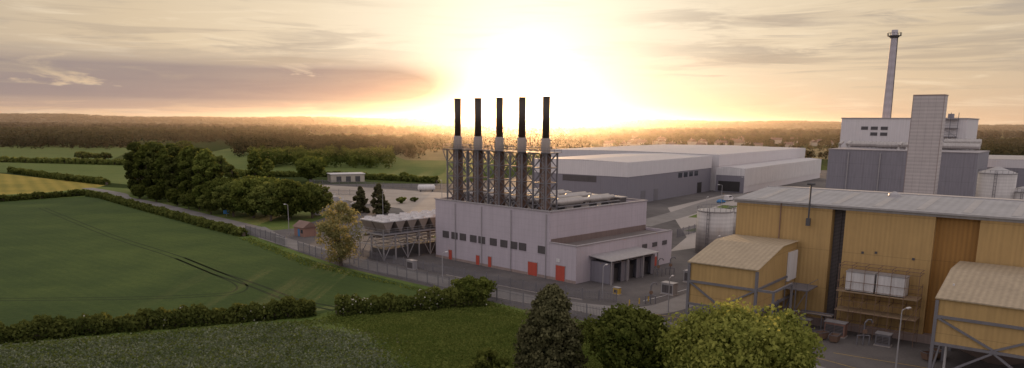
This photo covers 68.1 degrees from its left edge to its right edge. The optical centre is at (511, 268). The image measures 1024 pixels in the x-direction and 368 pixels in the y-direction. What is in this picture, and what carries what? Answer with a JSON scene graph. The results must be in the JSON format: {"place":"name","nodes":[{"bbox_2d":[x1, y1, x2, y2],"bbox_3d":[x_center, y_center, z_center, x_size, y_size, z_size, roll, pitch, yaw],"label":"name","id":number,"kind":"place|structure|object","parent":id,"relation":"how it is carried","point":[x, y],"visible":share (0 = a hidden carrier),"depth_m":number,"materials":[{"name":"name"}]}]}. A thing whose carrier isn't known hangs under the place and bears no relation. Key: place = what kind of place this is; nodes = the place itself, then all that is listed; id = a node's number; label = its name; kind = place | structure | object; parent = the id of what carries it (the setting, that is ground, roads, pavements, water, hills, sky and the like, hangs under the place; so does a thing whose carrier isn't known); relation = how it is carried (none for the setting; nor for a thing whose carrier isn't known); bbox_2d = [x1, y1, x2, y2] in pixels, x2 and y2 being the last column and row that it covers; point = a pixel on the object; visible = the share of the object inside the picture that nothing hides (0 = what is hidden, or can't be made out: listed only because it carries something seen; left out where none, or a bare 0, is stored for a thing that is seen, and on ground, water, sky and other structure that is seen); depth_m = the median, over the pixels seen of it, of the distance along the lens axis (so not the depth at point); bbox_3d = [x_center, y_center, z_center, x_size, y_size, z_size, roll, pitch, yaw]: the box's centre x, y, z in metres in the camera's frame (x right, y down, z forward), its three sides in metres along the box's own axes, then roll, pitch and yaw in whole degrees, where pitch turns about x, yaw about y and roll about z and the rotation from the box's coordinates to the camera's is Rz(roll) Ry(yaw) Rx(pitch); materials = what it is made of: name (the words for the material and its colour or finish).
{"place":"outdoors","nodes":[
{"label":"outdoors","id":0,"kind":"place"},
{"bbox_2d":[0,173,103,194],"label":"field","id":1,"kind":"structure","parent":0,"point":[13,184],"depth_m":369.00,"materials":[{"name":"yellow plant"}]},
{"bbox_2d":[7,166,110,184],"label":"hedge","id":2,"kind":"object","parent":1,"relation":"on","point":[100,180],"visible":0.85,"depth_m":402.21,"materials":[{"name":"green plant"}]},
{"bbox_2d":[0,144,130,159],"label":"field","id":3,"kind":"structure","parent":0,"point":[53,151],"depth_m":746.71,"materials":[{"name":"green plant"}]},
{"bbox_2d":[4,139,112,148],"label":"hedgerow trees","id":4,"kind":"object","parent":3,"relation":"on","point":[71,144],"visible":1,"depth_m":795.57,"materials":[{"name":"green plant"}]},
{"bbox_2d":[0,131,133,147],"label":"woodland","id":5,"kind":"object","parent":3,"relation":"on","point":[116,139],"visible":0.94,"depth_m":867.77,"materials":[{"name":"green plant"}]},
{"bbox_2d":[0,162,242,184],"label":"field","id":6,"kind":"structure","parent":0,"point":[114,173],"depth_m":485.13,"materials":[{"name":"plant"}]},
{"bbox_2d":[0,317,339,350],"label":"grass","id":7,"kind":"structure","parent":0,"point":[120,335],"depth_m":114.48,"materials":[{"name":"green plant"}]},
{"bbox_2d":[82,188,272,230],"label":"country road","id":8,"kind":"structure","parent":0,"point":[207,216],"depth_m":272.10,"materials":[{"name":"grey asphalt"}]},
{"bbox_2d":[0,326,397,367],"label":"field","id":9,"kind":"structure","parent":0,"point":[216,351],"depth_m":106.44,"materials":[{"name":"green plant"}]},
{"bbox_2d":[0,319,421,367],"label":"crop plants","id":10,"kind":"object","parent":9,"relation":"on","point":[234,354],"visible":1,"depth_m":105.65,"materials":[{"name":"green plant"}]},
{"bbox_2d":[0,196,424,326],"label":"field","id":11,"kind":"structure","parent":0,"point":[44,255],"depth_m":166.07,"materials":[{"name":"green plant"}]},
{"bbox_2d":[0,208,248,300],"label":"wheel track","id":12,"kind":"structure","parent":11,"relation":"on","point":[247,287],"depth_m":148.55,"materials":[{"name":"green plant"}]},
{"bbox_2d":[39,208,237,297],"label":"wheel track","id":13,"kind":"structure","parent":11,"relation":"on","point":[153,251],"depth_m":159.81,"materials":[{"name":"green plant"}]},
{"bbox_2d":[176,258,333,310],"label":"wheel track","id":14,"kind":"structure","parent":11,"relation":"on","point":[248,285],"depth_m":149.01,"materials":[{"name":"soil"}]},
{"bbox_2d":[184,257,334,307],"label":"wheel track","id":15,"kind":"structure","parent":11,"relation":"on","point":[257,284],"depth_m":150.00,"materials":[{"name":"soil"}]},
{"bbox_2d":[4,187,583,367],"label":"grass","id":16,"kind":"structure","parent":0,"point":[280,222],"depth_m":228.01,"materials":[{"name":"green plant"}]},
{"bbox_2d":[0,189,87,201],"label":"hedge","id":17,"kind":"object","parent":16,"relation":"on","point":[40,195],"visible":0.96,"depth_m":306.31,"materials":[{"name":"green plant"}]},
{"bbox_2d":[123,142,145,188],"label":"broadleaf tree","id":18,"kind":"object","parent":16,"relation":"on","point":[129,163],"visible":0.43,"depth_m":321.02,"materials":[{"name":"green plant"}]},
{"bbox_2d":[132,144,155,197],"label":"broadleaf tree","id":19,"kind":"object","parent":16,"relation":"on","point":[138,165],"visible":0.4,"depth_m":306.97,"materials":[{"name":"green plant"}]},
{"bbox_2d":[142,141,163,199],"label":"broadleaf tree","id":20,"kind":"object","parent":16,"relation":"on","point":[149,160],"visible":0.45,"depth_m":301.03,"materials":[{"name":"green plant"}]},
{"bbox_2d":[144,185,163,201],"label":"broadleaf tree","id":21,"kind":"object","parent":16,"relation":"on","point":[153,192],"visible":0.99,"depth_m":295.24,"materials":[{"name":"green plant"}]},
{"bbox_2d":[0,296,316,343],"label":"hedge","id":22,"kind":"object","parent":16,"relation":"on","point":[44,326],"visible":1,"depth_m":117.11,"materials":[{"name":"green plant"}]},
{"bbox_2d":[152,148,173,201],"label":"broadleaf tree","id":23,"kind":"object","parent":16,"relation":"on","point":[158,163],"visible":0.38,"depth_m":294.55,"materials":[{"name":"green plant"}]},
{"bbox_2d":[85,189,248,236],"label":"hedge","id":24,"kind":"object","parent":16,"relation":"on","point":[219,226],"visible":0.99,"depth_m":246.83,"materials":[{"name":"green plant"}]},
{"bbox_2d":[161,146,186,191],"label":"broadleaf tree","id":25,"kind":"object","parent":16,"relation":"on","point":[169,168],"visible":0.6,"depth_m":287.62,"materials":[{"name":"green plant"}]},
{"bbox_2d":[165,188,185,205],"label":"broadleaf tree","id":26,"kind":"object","parent":16,"relation":"on","point":[173,196],"visible":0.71,"depth_m":282.28,"materials":[{"name":"green plant"}]},
{"bbox_2d":[175,145,195,194],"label":"broadleaf tree","id":27,"kind":"object","parent":16,"relation":"on","point":[185,155],"visible":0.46,"depth_m":281.51,"materials":[{"name":"green plant"}]},
{"bbox_2d":[185,147,204,193],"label":"broadleaf tree","id":28,"kind":"object","parent":16,"relation":"on","point":[190,173],"visible":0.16,"depth_m":274.27,"materials":[{"name":"green plant"}]},
{"bbox_2d":[191,148,223,201],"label":"broadleaf tree","id":29,"kind":"object","parent":16,"relation":"on","point":[205,164],"visible":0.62,"depth_m":264.24,"materials":[{"name":"green plant"}]},
{"bbox_2d":[197,195,218,213],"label":"broadleaf tree","id":30,"kind":"object","parent":16,"relation":"on","point":[206,204],"visible":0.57,"depth_m":257.98,"materials":[{"name":"green plant"}]},
{"bbox_2d":[200,177,238,208],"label":"broadleaf tree","id":31,"kind":"object","parent":16,"relation":"on","point":[208,188],"visible":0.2,"depth_m":258.68,"materials":[{"name":"green plant"}]},
{"bbox_2d":[211,180,240,216],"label":"broadleaf tree","id":32,"kind":"object","parent":16,"relation":"on","point":[221,194],"visible":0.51,"depth_m":250.01,"materials":[{"name":"green plant"}]},
{"bbox_2d":[227,178,264,217],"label":"broadleaf tree","id":33,"kind":"object","parent":16,"relation":"on","point":[243,188],"visible":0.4,"depth_m":246.23,"materials":[{"name":"green plant"}]},
{"bbox_2d":[246,181,291,220],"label":"broadleaf tree","id":34,"kind":"object","parent":16,"relation":"on","point":[261,198],"visible":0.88,"depth_m":239.46,"materials":[{"name":"green plant"}]},
{"bbox_2d":[271,179,312,219],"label":"broadleaf tree","id":35,"kind":"object","parent":16,"relation":"on","point":[300,195],"visible":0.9,"depth_m":242.34,"materials":[{"name":"green plant"}]},
{"bbox_2d":[298,181,333,217],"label":"broadleaf tree","id":36,"kind":"object","parent":16,"relation":"on","point":[318,200],"visible":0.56,"depth_m":250.34,"materials":[{"name":"green plant"}]},
{"bbox_2d":[314,197,366,265],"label":"broadleaf tree","id":37,"kind":"object","parent":16,"relation":"on","point":[342,249],"visible":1,"depth_m":167.05,"materials":[{"name":"green plant"}]},
{"bbox_2d":[239,237,493,304],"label":"grass","id":38,"kind":"structure","parent":16,"relation":"on","point":[305,259],"depth_m":171.88,"materials":[{"name":"green plant"}]},
{"bbox_2d":[212,148,511,182],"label":"field","id":39,"kind":"structure","parent":0,"point":[429,168],"depth_m":534.00,"materials":[{"name":"green plant"}]},
{"bbox_2d":[246,144,396,168],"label":"woodland","id":40,"kind":"object","parent":39,"relation":"on","point":[368,156],"visible":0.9,"depth_m":536.01,"materials":[{"name":"green plant"}]},
{"bbox_2d":[247,170,439,182],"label":"hedge","id":41,"kind":"object","parent":39,"relation":"on","point":[394,177],"visible":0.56,"depth_m":415.01,"materials":[{"name":"green plant"}]},
{"bbox_2d":[395,149,539,160],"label":"field","id":42,"kind":"structure","parent":0,"point":[433,155],"depth_m":724.49,"materials":[{"name":"green plant"}]},
{"bbox_2d":[252,227,693,313],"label":"service road","id":43,"kind":"structure","parent":0,"point":[678,303],"depth_m":145.48,"materials":[{"name":"grey asphalt"}]},
{"bbox_2d":[314,300,670,367],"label":"meadow","id":44,"kind":"structure","parent":0,"point":[320,317],"depth_m":116.51,"materials":[{"name":"green plant"}]},
{"bbox_2d":[334,282,486,316],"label":"hedge","id":45,"kind":"object","parent":44,"relation":"on","point":[433,298],"visible":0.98,"depth_m":129.44,"materials":[{"name":"green plant"}]},
{"bbox_2d":[450,274,496,298],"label":"bush","id":46,"kind":"object","parent":44,"relation":"on","point":[483,282],"visible":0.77,"depth_m":133.71,"materials":[{"name":"green plant"}]},
{"bbox_2d":[468,347,509,367],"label":"shrub","id":47,"kind":"object","parent":44,"relation":"on","point":[485,358],"visible":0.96,"depth_m":95.37,"materials":[{"name":"green plant"}]},
{"bbox_2d":[512,283,587,367],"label":"conifer tree","id":48,"kind":"object","parent":44,"relation":"on","point":[548,333],"visible":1,"depth_m":91.14,"materials":[{"name":"green plant"}]},
{"bbox_2d":[578,302,669,367],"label":"broadleaf tree","id":49,"kind":"object","parent":44,"relation":"on","point":[619,336],"visible":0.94,"depth_m":87.18,"materials":[{"name":"green plant"}]},
{"bbox_2d":[649,295,826,367],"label":"broadleaf tree","id":50,"kind":"object","parent":44,"relation":"on","point":[731,336],"visible":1,"depth_m":79.62,"materials":[{"name":"green plant"}]},
{"bbox_2d":[0,115,1022,130],"bbox_3d":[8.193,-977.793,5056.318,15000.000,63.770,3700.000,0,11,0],"label":"hill","id":51,"kind":"structure","parent":0,"point":[553,123],"depth_m":3810.32,"materials":[{"name":"green plant"}]},
{"bbox_2d":[0,113,1023,130],"bbox_3d":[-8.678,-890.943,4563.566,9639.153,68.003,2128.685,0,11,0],"label":"woodland","id":52,"kind":"object","parent":51,"relation":"on","point":[355,121],"visible":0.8,"depth_m":4083.08,"materials":[{"name":"green plant"}]},
{"bbox_2d":[0,0,1023,124],"label":"sky","id":53,"kind":"structure","parent":0,"point":[706,60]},
{"bbox_2d":[2,130,1023,187],"bbox_3d":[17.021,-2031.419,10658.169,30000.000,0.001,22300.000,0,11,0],"label":"ground","id":54,"kind":"structure","parent":0,"point":[217,145],"depth_m":660.92,"materials":[{"name":"green plant"}]},
{"bbox_2d":[0,155,247,176],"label":"hedge","id":55,"kind":"object","parent":54,"relation":"on","point":[95,161],"visible":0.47,"depth_m":542.51,"materials":[{"name":"green plant"}]},
{"bbox_2d":[0,125,310,142],"bbox_3d":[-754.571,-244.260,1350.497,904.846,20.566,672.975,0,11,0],"label":"woodland","id":56,"kind":"object","parent":54,"relation":"on","point":[194,134],"visible":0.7,"depth_m":1149.62,"materials":[{"name":"green plant"}]},
{"bbox_2d":[247,150,263,176],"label":"broadleaf tree","id":57,"kind":"object","parent":54,"relation":"on","point":[254,158],"visible":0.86,"depth_m":382.63,"materials":[{"name":"green plant"}]},
{"bbox_2d":[262,158,274,177],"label":"broadleaf tree","id":58,"kind":"object","parent":54,"relation":"on","point":[268,165],"visible":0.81,"depth_m":376.26,"materials":[{"name":"green plant"}]},
{"bbox_2d":[295,156,326,180],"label":"broadleaf tree","id":59,"kind":"object","parent":54,"relation":"on","point":[309,167],"visible":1,"depth_m":393.59,"materials":[{"name":"green plant"}]},
{"bbox_2d":[225,132,426,158],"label":"woodland","id":60,"kind":"object","parent":54,"relation":"on","point":[240,143],"visible":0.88,"depth_m":735.59,"materials":[{"name":"green plant"}]},
{"bbox_2d":[403,132,594,152],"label":"woodland","id":61,"kind":"object","parent":54,"relation":"on","point":[431,140],"visible":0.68,"depth_m":888.68,"materials":[{"name":"green plant"}]},
{"bbox_2d":[0,121,1023,139],"bbox_3d":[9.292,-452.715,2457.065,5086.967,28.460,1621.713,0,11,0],"label":"woodland","id":62,"kind":"object","parent":54,"relation":"on","point":[443,129],"visible":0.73,"depth_m":1944.31,"materials":[{"name":"green plant"}]},
{"bbox_2d":[574,130,839,145],"bbox_3d":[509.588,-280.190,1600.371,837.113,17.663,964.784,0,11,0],"label":"woodland","id":63,"kind":"object","parent":54,"relation":"on","point":[711,137],"visible":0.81,"depth_m":1296.15,"materials":[{"name":"green plant"}]},
{"bbox_2d":[611,142,1021,150],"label":"hedgerow trees","id":64,"kind":"object","parent":54,"relation":"on","point":[781,144],"visible":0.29,"depth_m":918.10,"materials":[{"name":"green plant"}]},
{"bbox_2d":[976,136,1023,155],"bbox_3d":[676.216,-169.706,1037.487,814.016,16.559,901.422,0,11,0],"label":"woodland","id":65,"kind":"object","parent":54,"relation":"on","point":[1005,146],"visible":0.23,"depth_m":833.82,"materials":[{"name":"green plant"}]},
{"bbox_2d":[251,170,1023,367],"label":"compound pavement","id":66,"kind":"structure","parent":0,"point":[633,289],"depth_m":153.23,"materials":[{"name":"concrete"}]},
{"bbox_2d":[245,224,284,244],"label":"palisade fence","id":67,"kind":"object","parent":66,"relation":"on","point":[270,236],"visible":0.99,"depth_m":206.61,"materials":[{"name":"grey metal"}]},
{"bbox_2d":[293,220,315,236],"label":"brick hut","id":68,"kind":"object","parent":66,"relation":"on","point":[302,228],"visible":0.94,"depth_m":212.26,"materials":[{"name":"brick"}]},
{"bbox_2d":[326,172,364,181],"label":"storage shed","id":69,"kind":"structure","parent":66,"relation":"on","point":[351,176],"depth_m":403.29,"materials":[{"name":"white paint"}]},
{"bbox_2d":[351,186,369,212],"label":"conifer tree","id":70,"kind":"object","parent":66,"relation":"on","point":[360,198],"visible":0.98,"depth_m":267.10,"materials":[{"name":"green plant"}]},
{"bbox_2d":[370,183,390,214],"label":"conifer tree","id":71,"kind":"object","parent":66,"relation":"on","point":[380,208],"visible":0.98,"depth_m":265.04,"materials":[{"name":"green plant"}]},
{"bbox_2d":[319,185,452,212],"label":"yard","id":72,"kind":"structure","parent":66,"relation":"on","point":[425,200],"depth_m":328.21,"materials":[{"name":"grey concrete"}]},
{"bbox_2d":[309,179,491,194],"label":"palisade fence","id":73,"kind":"object","parent":72,"relation":"on","point":[375,183],"visible":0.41,"depth_m":371.49,"materials":[{"name":"grey metal"}]},
{"bbox_2d":[359,224,435,259],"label":"cooler gantry","id":74,"kind":"object","parent":66,"relation":"on","point":[418,245],"visible":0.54,"depth_m":181.95,"materials":[{"name":"metal"}]},
{"bbox_2d":[372,217,393,232],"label":"dry cooler","id":75,"kind":"object","parent":74,"relation":"on","point":[382,224],"visible":1,"depth_m":176.40,"materials":[{"name":"metal"}]},
{"bbox_2d":[352,247,616,301],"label":"palisade fence","id":76,"kind":"object","parent":66,"relation":"on","point":[498,278],"visible":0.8,"depth_m":155.83,"materials":[{"name":"grey metal"}]},
{"bbox_2d":[297,241,674,327],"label":"palisade fence","id":77,"kind":"object","parent":66,"relation":"on","point":[308,250],"visible":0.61,"depth_m":155.39,"materials":[{"name":"grey metal"}]},
{"bbox_2d":[434,196,671,284],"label":"engine hall","id":78,"kind":"structure","parent":66,"relation":"on","point":[581,244],"depth_m":164.22,"materials":[{"name":"white paint"}]},
{"bbox_2d":[442,98,471,201],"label":"exhaust stack","id":79,"kind":"object","parent":78,"relation":"on","point":[457,175],"visible":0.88,"depth_m":175.29,"materials":[{"name":"black metal"}]},
{"bbox_2d":[462,98,492,203],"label":"exhaust stack","id":80,"kind":"object","parent":78,"relation":"on","point":[477,176],"visible":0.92,"depth_m":170.63,"materials":[{"name":"metal"}]},
{"bbox_2d":[483,98,514,205],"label":"exhaust stack","id":81,"kind":"object","parent":78,"relation":"on","point":[499,171],"visible":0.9,"depth_m":166.05,"materials":[{"name":"metal"}]},
{"bbox_2d":[504,97,537,208],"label":"exhaust stack","id":82,"kind":"object","parent":78,"relation":"on","point":[521,180],"visible":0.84,"depth_m":161.37,"materials":[{"name":"metal"}]},
{"bbox_2d":[528,96,561,210],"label":"exhaust stack","id":83,"kind":"object","parent":78,"relation":"on","point":[544,176],"visible":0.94,"depth_m":156.87,"materials":[{"name":"metal"}]},
{"bbox_2d":[527,191,591,208],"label":"exhaust duct","id":84,"kind":"object","parent":78,"relation":"on","point":[582,194],"visible":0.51,"depth_m":174.19,"materials":[{"name":"silver metal"}]},
{"bbox_2d":[550,193,619,209],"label":"exhaust duct","id":85,"kind":"object","parent":78,"relation":"on","point":[578,201],"visible":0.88,"depth_m":167.06,"materials":[{"name":"silver metal"}]},
{"bbox_2d":[534,153,711,201],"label":"warehouse","id":86,"kind":"structure","parent":66,"relation":"on","point":[649,177],"depth_m":314.24,"materials":[{"name":"white metal"}]},
{"bbox_2d":[660,281,677,295],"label":"equipment cabinet","id":87,"kind":"object","parent":66,"relation":"on","point":[665,288],"visible":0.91,"depth_m":143.67,"materials":[{"name":"metal"}]},
{"bbox_2d":[550,144,805,190],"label":"warehouse","id":88,"kind":"structure","parent":66,"relation":"on","point":[726,155],"depth_m":415.07,"materials":[{"name":"grey metal"}]},
{"bbox_2d":[668,194,736,250],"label":"yard","id":89,"kind":"structure","parent":66,"relation":"on","point":[688,241],"depth_m":249.50,"materials":[{"name":"concrete"}]},
{"bbox_2d":[695,204,734,252],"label":"storage tank","id":90,"kind":"object","parent":66,"relation":"on","point":[713,224],"visible":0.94,"depth_m":187.30,"materials":[{"name":"metal"}]},
{"bbox_2d":[685,234,817,326],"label":"transfer house","id":91,"kind":"structure","parent":66,"relation":"on","point":[757,271],"depth_m":114.85,"materials":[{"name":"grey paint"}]},
{"bbox_2d":[786,250,797,280],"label":"door panel","id":92,"kind":"structure","parent":91,"relation":"in","point":[793,255],"depth_m":120.60,"materials":[{"name":"white paint"}]},
{"bbox_2d":[715,158,821,192],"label":"warehouse","id":93,"kind":"structure","parent":66,"relation":"on","point":[747,177],"depth_m":382.27,"materials":[{"name":"white paint"}]},
{"bbox_2d":[824,318,848,338],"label":"pipe","id":94,"kind":"object","parent":66,"relation":"on","point":[833,325],"visible":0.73,"depth_m":116.09,"materials":[{"name":"grey metal"}]},
{"bbox_2d":[733,183,1023,348],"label":"process hall","id":95,"kind":"structure","parent":66,"relation":"on","point":[936,238],"depth_m":116.56,"materials":[{"name":"metal"}]},
{"bbox_2d":[834,261,924,346],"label":"scaffolding","id":96,"kind":"object","parent":66,"relation":"on","point":[887,315],"visible":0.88,"depth_m":114.05,"materials":[{"name":"grey metal"}]},
{"bbox_2d":[845,269,877,293],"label":"white container","id":97,"kind":"object","parent":96,"relation":"on","point":[870,278],"visible":0.94,"depth_m":114.68,"materials":[{"name":"paint"}]},
{"bbox_2d":[875,272,909,297],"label":"white container","id":98,"kind":"object","parent":96,"relation":"on","point":[884,280],"visible":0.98,"depth_m":112.16,"materials":[{"name":"plastic"}]},
{"bbox_2d":[873,330,893,347],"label":"equipment cabinet","id":99,"kind":"object","parent":66,"relation":"on","point":[883,339],"visible":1,"depth_m":111.42,"materials":[{"name":"grey metal"}]},
{"bbox_2d":[882,30,901,117],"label":"chimney","id":100,"kind":"object","parent":66,"relation":"on","point":[894,35],"visible":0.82,"depth_m":358.65,"materials":[{"name":"paint"}]},
{"bbox_2d":[903,94,948,194],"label":"lift tower","id":101,"kind":"structure","parent":66,"relation":"on","point":[926,135],"depth_m":244.31,"materials":[{"name":"metal"}]},
{"bbox_2d":[928,261,1023,367],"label":"transfer house","id":102,"kind":"structure","parent":66,"relation":"on","point":[979,312],"depth_m":94.27,"materials":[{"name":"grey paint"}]},
{"bbox_2d":[975,167,1017,198],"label":"storage silo","id":103,"kind":"object","parent":66,"relation":"on","point":[997,182],"visible":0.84,"depth_m":234.99,"materials":[{"name":"metal"}]},
{"bbox_2d":[646,193,747,225],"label":"access road","id":104,"kind":"structure","parent":0,"point":[674,215],"depth_m":277.08,"materials":[{"name":"grey asphalt"}]},
{"bbox_2d":[826,113,988,196],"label":"boiler house","id":105,"kind":"structure","parent":0,"point":[868,154],"depth_m":308.02,"materials":[{"name":"metal"}]},
{"bbox_2d":[987,155,1023,187],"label":"warehouse","id":106,"kind":"structure","parent":0,"point":[1013,162],"depth_m":333.92,"materials":[{"name":"grey metal"}]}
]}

